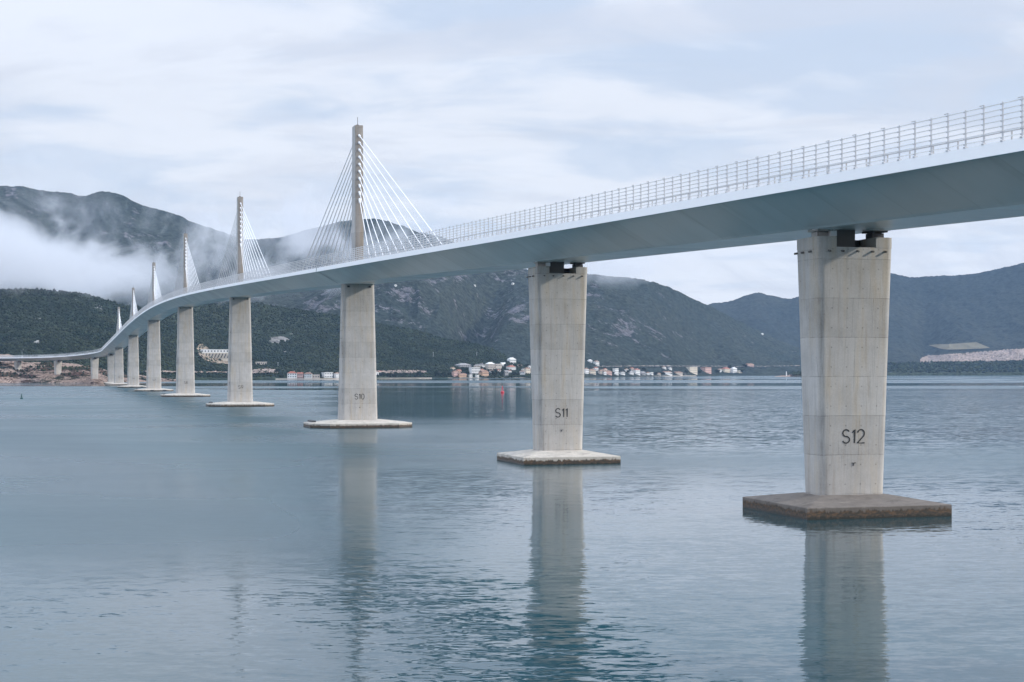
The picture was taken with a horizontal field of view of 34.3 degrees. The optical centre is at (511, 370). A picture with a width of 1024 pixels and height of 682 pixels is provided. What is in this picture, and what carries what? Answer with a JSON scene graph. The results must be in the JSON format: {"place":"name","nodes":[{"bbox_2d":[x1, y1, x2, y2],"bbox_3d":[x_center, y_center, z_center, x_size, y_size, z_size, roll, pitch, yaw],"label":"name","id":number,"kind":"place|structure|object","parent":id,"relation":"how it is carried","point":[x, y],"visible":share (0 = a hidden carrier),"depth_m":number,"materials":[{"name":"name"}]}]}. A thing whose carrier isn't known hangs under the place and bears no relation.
{"place":"outdoors","nodes":[
{"label":"outdoors","id":0,"kind":"place"},
{"bbox_2d":[0,354,175,382],"bbox_3d":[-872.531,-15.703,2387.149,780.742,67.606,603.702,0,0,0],"label":"quarry ground","id":1,"kind":"structure","parent":0,"point":[47,376],"depth_m":2197.50,"materials":[{"name":"white stone"}]},
{"bbox_2d":[0,186,243,307],"bbox_3d":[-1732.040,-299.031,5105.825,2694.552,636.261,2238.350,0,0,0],"label":"mountain","id":2,"kind":"structure","parent":0,"point":[112,247],"depth_m":5088.47,"materials":[{"name":"grey stone"}]},
{"bbox_2d":[144,368,277,372],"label":"embankment","id":3,"kind":"structure","parent":0,"point":[261,371],"depth_m":3072.49,"materials":[{"name":"beige stone"}]},
{"bbox_2d":[197,344,227,363],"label":"cut slope","id":4,"kind":"structure","parent":0,"point":[204,357],"depth_m":3154.20,"materials":[{"name":"beige stone"}]},
{"bbox_2d":[201,349,227,360],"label":"terraced hotel","id":5,"kind":"structure","parent":4,"relation":"on","point":[221,354],"depth_m":3170.16,"materials":[{"name":"white concrete"}]},
{"bbox_2d":[0,289,529,379],"bbox_3d":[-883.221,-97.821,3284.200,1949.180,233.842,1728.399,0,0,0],"label":"hill","id":6,"kind":"structure","parent":0,"point":[276,338],"depth_m":3312.36,"materials":[{"name":"green plant"}]},
{"bbox_2d":[0,287,530,377],"bbox_3d":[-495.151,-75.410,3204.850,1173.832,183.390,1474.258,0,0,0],"label":"scrub","id":7,"kind":"object","parent":6,"relation":"on","point":[496,358],"visible":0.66,"depth_m":3305.91,"materials":[{"name":"green plant"}]},
{"bbox_2d":[287,371,296,377],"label":"house","id":8,"kind":"structure","parent":6,"relation":"on","point":[291,374],"depth_m":3044.73,"materials":[{"name":"white tile"}]},
{"bbox_2d":[297,372,303,377],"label":"house","id":9,"kind":"structure","parent":6,"relation":"on","point":[299,374],"depth_m":3047.93,"materials":[{"name":"pink tile"}]},
{"bbox_2d":[276,378,338,378],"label":"sea wall","id":10,"kind":"structure","parent":6,"relation":"on","point":[307,378],"depth_m":3042.53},
{"bbox_2d":[304,372,311,377],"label":"house","id":11,"kind":"structure","parent":6,"relation":"on","point":[307,374],"depth_m":3046.51,"materials":[{"name":"white paint"}]},
{"bbox_2d":[312,374,319,377],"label":"house","id":12,"kind":"structure","parent":6,"relation":"on","point":[315,375],"depth_m":3050.63,"materials":[{"name":"white paint"}]},
{"bbox_2d":[322,372,332,377],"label":"house","id":13,"kind":"structure","parent":6,"relation":"on","point":[327,374],"depth_m":3074.29,"materials":[{"name":"white concrete"}]},
{"bbox_2d":[0,361,800,380],"bbox_3d":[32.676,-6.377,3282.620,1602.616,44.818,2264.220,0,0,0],"label":"bushes","id":14,"kind":"object","parent":6,"relation":"on","point":[142,378],"visible":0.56,"depth_m":2295.70,"materials":[{"name":"green plant"}]},
{"bbox_2d":[452,371,457,376],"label":"house","id":15,"kind":"structure","parent":6,"relation":"on","point":[454,373],"depth_m":3448.67,"materials":[{"name":"pink paint"}]},
{"bbox_2d":[458,373,466,376],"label":"house","id":16,"kind":"structure","parent":6,"relation":"on","point":[462,374],"depth_m":3456.47,"materials":[{"name":"beige paint"}]},
{"bbox_2d":[456,363,470,366],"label":"house","id":17,"kind":"structure","parent":6,"relation":"on","point":[463,365],"depth_m":3604.01,"materials":[{"name":"grey stone"}]},
{"bbox_2d":[469,367,479,373],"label":"house","id":18,"kind":"structure","parent":6,"relation":"on","point":[475,370],"depth_m":3520.78,"materials":[{"name":"white paint"}]},
{"bbox_2d":[479,370,488,376],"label":"house","id":19,"kind":"structure","parent":6,"relation":"on","point":[485,373],"depth_m":3496.45,"materials":[{"name":"beige paint"}]},
{"bbox_2d":[485,362,494,369],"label":"house","id":20,"kind":"structure","parent":6,"relation":"on","point":[489,365],"depth_m":3615.54,"materials":[{"name":"white concrete"}]},
{"bbox_2d":[458,377,527,377],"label":"sea wall","id":21,"kind":"structure","parent":6,"relation":"on","point":[495,377],"depth_m":3488.75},
{"bbox_2d":[495,364,501,368],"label":"house","id":22,"kind":"structure","parent":6,"relation":"on","point":[498,366],"depth_m":3625.88,"materials":[{"name":"white concrete"}]},
{"bbox_2d":[506,365,515,369],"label":"house","id":23,"kind":"structure","parent":6,"relation":"on","point":[512,367],"depth_m":3638.52,"materials":[{"name":"white tile"}]},
{"bbox_2d":[507,358,515,363],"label":"house","id":24,"kind":"structure","parent":6,"relation":"on","point":[512,360],"depth_m":3755.99,"materials":[{"name":"white concrete"}]},
{"bbox_2d":[524,367,530,373],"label":"house","id":25,"kind":"structure","parent":6,"relation":"on","point":[527,370],"depth_m":3602.30,"materials":[{"name":"brown tile"}]},
{"bbox_2d":[376,370,425,372],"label":"embankment","id":26,"kind":"structure","parent":0,"point":[400,371],"depth_m":3369.84,"materials":[{"name":"grey stone"}]},
{"bbox_2d":[202,218,800,376],"bbox_3d":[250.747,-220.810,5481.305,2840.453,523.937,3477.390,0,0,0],"label":"mountain","id":27,"kind":"structure","parent":0,"point":[633,322],"depth_m":5017.08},
{"bbox_2d":[589,369,595,374],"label":"house","id":28,"kind":"structure","parent":27,"relation":"on","point":[592,371],"depth_m":4064.61,"materials":[{"name":"brown tile"}]},
{"bbox_2d":[613,368,618,374],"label":"house","id":29,"kind":"structure","parent":27,"relation":"on","point":[616,370],"depth_m":4184.83,"materials":[{"name":"white tile"}]},
{"bbox_2d":[633,368,639,374],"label":"house","id":30,"kind":"structure","parent":27,"relation":"on","point":[636,371],"depth_m":4337.39,"materials":[{"name":"white tile"}]},
{"bbox_2d":[686,367,696,374],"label":"house","id":31,"kind":"structure","parent":27,"relation":"on","point":[693,370],"depth_m":4793.31,"materials":[{"name":"white concrete"}]},
{"bbox_2d":[701,367,710,373],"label":"house","id":32,"kind":"structure","parent":27,"relation":"on","point":[706,369],"depth_m":4979.91,"materials":[{"name":"pink paint"}]},
{"bbox_2d":[721,367,729,372],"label":"house","id":33,"kind":"structure","parent":27,"relation":"on","point":[725,369],"depth_m":5199.16,"materials":[{"name":"beige paint"}]},
{"bbox_2d":[730,367,736,372],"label":"house","id":34,"kind":"structure","parent":27,"relation":"on","point":[733,369],"depth_m":5212.14,"materials":[{"name":"white paint"}]},
{"bbox_2d":[0,375,1023,681],"bbox_3d":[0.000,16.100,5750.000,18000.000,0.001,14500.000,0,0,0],"label":"water","id":35,"kind":"structure","parent":0,"point":[150,537],"depth_m":156.24,"materials":[{"name":"teal liquid"}]},
{"bbox_2d":[0,96,1023,519],"bbox_3d":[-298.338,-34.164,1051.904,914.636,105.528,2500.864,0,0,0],"label":"cable stayed bridge","id":36,"kind":"structure","parent":35,"relation":"on","point":[842,282],"depth_m":208.65,"materials":[{"name":"grey paint"}]},
{"bbox_2d":[0,0,1023,304],"label":"sky","id":37,"kind":"structure","parent":0,"point":[476,110],"materials":[{"name":"white"}]},
{"bbox_2d":[594,365,799,366],"bbox_3d":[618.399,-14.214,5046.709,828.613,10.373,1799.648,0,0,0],"label":"road","id":38,"kind":"structure","parent":0,"point":[680,366],"depth_m":4675.69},
{"bbox_2d":[774,374,801,376],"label":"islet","id":39,"kind":"object","parent":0,"point":[798,375],"visible":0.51,"depth_m":4354.96,"materials":[{"name":"grey stone"}]},
{"bbox_2d":[709,263,1023,362],"bbox_3d":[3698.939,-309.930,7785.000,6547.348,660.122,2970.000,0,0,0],"label":"mountain","id":40,"kind":"structure","parent":0,"point":[985,308],"depth_m":7920.44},
{"bbox_2d":[887,361,1023,374],"bbox_3d":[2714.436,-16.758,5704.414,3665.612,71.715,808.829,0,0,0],"label":"headland","id":41,"kind":"structure","parent":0,"point":[1016,372],"depth_m":5592.78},
{"bbox_2d":[787,358,1023,374],"bbox_3d":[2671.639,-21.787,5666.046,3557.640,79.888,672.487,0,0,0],"label":"wood","id":42,"kind":"object","parent":41,"relation":"on","point":[905,367],"visible":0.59,"depth_m":5707.60,"materials":[{"name":"green plant"}]},
{"bbox_2d":[930,342,989,349],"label":"field","id":43,"kind":"structure","parent":0,"point":[973,345],"depth_m":7117.10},
{"bbox_2d":[920,348,1023,362],"bbox_3d":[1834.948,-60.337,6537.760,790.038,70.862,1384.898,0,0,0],"label":"quarry bank","id":44,"kind":"structure","parent":0,"point":[1008,354],"depth_m":6673.81,"materials":[{"name":"beige stone"}]}
]}

